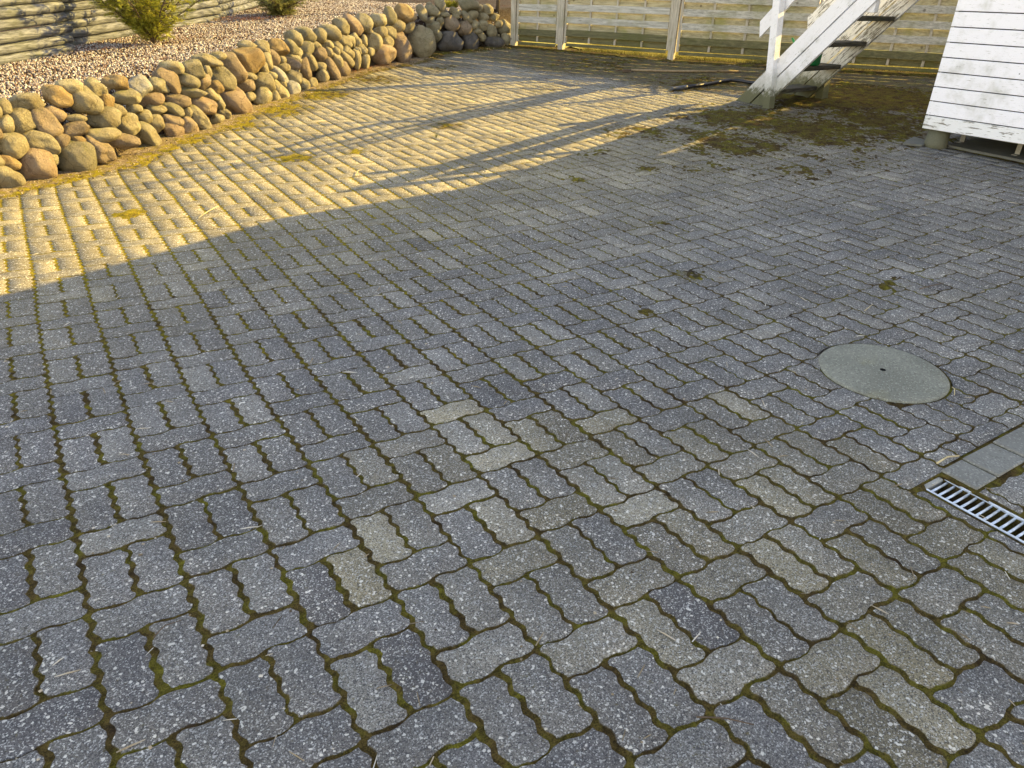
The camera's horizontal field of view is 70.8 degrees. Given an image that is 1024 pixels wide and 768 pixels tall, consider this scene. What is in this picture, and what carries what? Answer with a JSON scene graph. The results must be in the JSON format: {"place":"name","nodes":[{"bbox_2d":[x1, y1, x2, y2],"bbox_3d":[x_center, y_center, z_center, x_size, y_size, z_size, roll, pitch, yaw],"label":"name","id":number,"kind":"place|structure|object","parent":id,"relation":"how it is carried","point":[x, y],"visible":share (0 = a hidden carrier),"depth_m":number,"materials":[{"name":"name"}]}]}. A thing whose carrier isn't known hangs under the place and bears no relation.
{"place":"outdoors","nodes":[
{"label":"outdoors","id":0,"kind":"place"},
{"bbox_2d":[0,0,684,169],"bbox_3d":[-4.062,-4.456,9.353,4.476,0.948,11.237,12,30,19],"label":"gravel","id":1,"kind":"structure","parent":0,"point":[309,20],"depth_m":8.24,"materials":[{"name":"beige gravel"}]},
{"bbox_2d":[0,0,75,64],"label":"log wall","id":2,"kind":"structure","parent":1,"relation":"on","point":[48,42],"depth_m":7.40,"materials":[{"name":"brown wood"}]},
{"bbox_2d":[52,0,221,45],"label":"log wall","id":3,"kind":"structure","parent":1,"relation":"on","point":[87,21],"depth_m":8.62,"materials":[{"name":"brown wood"}]},
{"bbox_2d":[54,32,231,55],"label":"leaf litter","id":4,"kind":"object","parent":1,"relation":"on","point":[127,43],"visible":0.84,"depth_m":8.30,"materials":[{"name":"brown plant"}]},
{"bbox_2d":[88,0,201,43],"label":"juniper shrub","id":5,"kind":"object","parent":1,"relation":"on","point":[146,22],"visible":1,"depth_m":8.17,"materials":[{"name":"green plant"}]},
{"bbox_2d":[211,0,262,17],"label":"log wall","id":6,"kind":"structure","parent":1,"relation":"on","point":[228,7],"depth_m":11.59,"materials":[{"name":"brown wood"}]},
{"bbox_2d":[209,14,299,20],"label":"leaf litter","id":7,"kind":"object","parent":1,"relation":"on","point":[252,16],"visible":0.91,"depth_m":10.76,"materials":[{"name":"brown plant"}]},
{"bbox_2d":[246,0,318,16],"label":"cypress shrub","id":8,"kind":"object","parent":1,"relation":"on","point":[280,7],"visible":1,"depth_m":11.11,"materials":[{"name":"green plant"}]},
{"bbox_2d":[444,0,458,7],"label":"sedum plant","id":9,"kind":"object","parent":1,"relation":"on","point":[449,4],"visible":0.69,"depth_m":11.78,"materials":[{"name":"green plant"}]},
{"bbox_2d":[496,0,499,13],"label":"young tree","id":10,"kind":"object","parent":1,"relation":"on","point":[498,6],"visible":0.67,"depth_m":12.44,"materials":[{"name":"brown plant"}]},
{"bbox_2d":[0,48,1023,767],"bbox_3d":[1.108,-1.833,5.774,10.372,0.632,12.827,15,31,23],"label":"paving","id":11,"kind":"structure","parent":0,"point":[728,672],"depth_m":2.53,"materials":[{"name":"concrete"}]},
{"bbox_2d":[153,620,180,637],"bbox_3d":[-0.831,0.584,1.732,0.012,0.007,0.070,22,34,33],"label":"twig","id":12,"kind":"object","parent":11,"relation":"on","point":[163,627],"visible":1,"depth_m":1.73,"materials":[{"name":"brown plant"}]},
{"bbox_2d":[1,61,1023,767],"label":"debris","id":13,"kind":"object","parent":11,"relation":"on","point":[467,487],"visible":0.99,"depth_m":2.15,"materials":[{"name":"brown plant"}]},
{"bbox_2d":[615,69,740,72],"bbox_3d":[2.273,-4.340,9.988,1.770,0.069,0.114,1,28,-1],"label":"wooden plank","id":14,"kind":"object","parent":11,"relation":"on","point":[645,70],"visible":1,"depth_m":9.95,"materials":[{"name":"brown wood"}]},
{"bbox_2d":[697,716,753,724],"bbox_3d":[0.459,0.721,1.550,0.121,0.008,0.007,5,29,6],"label":"twig","id":15,"kind":"object","parent":11,"relation":"on","point":[723,718],"visible":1,"depth_m":1.55,"materials":[{"name":"brown wood"}]},
{"bbox_2d":[903,137,924,146],"bbox_3d":[3.660,-2.183,6.501,0.183,0.035,0.344,26,37,37],"label":"stone flag","id":16,"kind":"object","parent":11,"relation":"on","point":[915,141],"visible":0.88,"depth_m":6.46,"materials":[{"name":"stone"}]},
{"bbox_2d":[936,455,958,463],"bbox_3d":[1.472,0.252,2.437,0.110,0.011,0.014,-11,31,-23],"label":"twig","id":17,"kind":"object","parent":11,"relation":"on","point":[941,460],"visible":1,"depth_m":2.44,"materials":[{"name":"wood"}]},
{"bbox_2d":[0,45,1023,767],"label":"moss bed","id":18,"kind":"object","parent":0,"point":[844,97],"visible":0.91,"depth_m":2.58,"materials":[{"name":"plant"}]},
{"bbox_2d":[0,0,510,187],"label":"boulder wall","id":19,"kind":"structure","parent":18,"relation":"on","point":[38,140],"depth_m":6.86,"materials":[{"name":"beige stone"}]},
{"bbox_2d":[0,45,523,197],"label":"grit","id":20,"kind":"object","parent":18,"relation":"on","point":[221,127],"visible":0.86,"depth_m":6.80,"materials":[{"name":"gravel"}]},
{"bbox_2d":[351,64,391,72],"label":"leaf litter","id":21,"kind":"object","parent":18,"relation":"on","point":[368,68],"visible":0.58,"depth_m":9.96,"materials":[{"name":"brown plant"}]},
{"bbox_2d":[671,78,754,89],"bbox_3d":[2.613,-3.747,9.020,1.457,0.100,0.554,-2,29,-7],"label":"black pipe","id":22,"kind":"object","parent":18,"relation":"on","point":[682,87],"visible":0.81,"depth_m":9.03,"materials":[{"name":"plastic"}]},
{"bbox_2d":[510,0,958,72],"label":"wooden fence","id":23,"kind":"object","parent":18,"relation":"on","point":[723,27],"visible":0.59,"depth_m":10.65,"materials":[{"name":"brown wood"}]},
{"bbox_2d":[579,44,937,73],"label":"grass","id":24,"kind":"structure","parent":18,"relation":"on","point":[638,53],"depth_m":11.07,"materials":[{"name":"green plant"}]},
{"bbox_2d":[736,0,918,108],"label":"wooden staircase","id":25,"kind":"structure","parent":18,"relation":"on","point":[839,34],"depth_m":7.58,"materials":[{"name":"white paint"}]},
{"bbox_2d":[819,344,949,403],"bbox_3d":[1.537,-0.032,3.002,0.500,0.071,0.500,-16,33,-29],"label":"manhole cover","id":26,"kind":"object","parent":18,"relation":"on","point":[904,377],"visible":0.89,"depth_m":2.96,"materials":[{"name":"concrete"}]},
{"bbox_2d":[922,0,1023,155],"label":"timber house","id":27,"kind":"structure","parent":18,"relation":"on","point":[978,91],"depth_m":5.88,"materials":[{"name":"wood"}]},
{"bbox_2d":[924,477,1023,543],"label":"drain channel","id":28,"kind":"object","parent":18,"relation":"in","point":[935,487],"visible":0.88,"depth_m":2.24,"materials":[{"name":"metal"}]},
{"bbox_2d":[941,425,1023,489],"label":"edging slabs","id":29,"kind":"structure","parent":18,"relation":"on","point":[995,460],"depth_m":2.44,"materials":[{"name":"grey concrete"}]},
{"bbox_2d":[948,138,1023,162],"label":"concrete slab","id":30,"kind":"structure","parent":18,"relation":"on","point":[994,148],"depth_m":6.31,"materials":[{"name":"grey concrete"}]},
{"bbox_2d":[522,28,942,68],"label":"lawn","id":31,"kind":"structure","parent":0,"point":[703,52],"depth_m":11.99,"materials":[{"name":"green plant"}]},
{"bbox_2d":[791,38,822,65],"bbox_3d":[3.121,-3.576,7.617,0.339,0.369,0.210,9,29,13],"label":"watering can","id":32,"kind":"object","parent":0,"point":[816,62],"visible":0.16,"depth_m":7.60,"materials":[{"name":"green plastic"}]}
]}

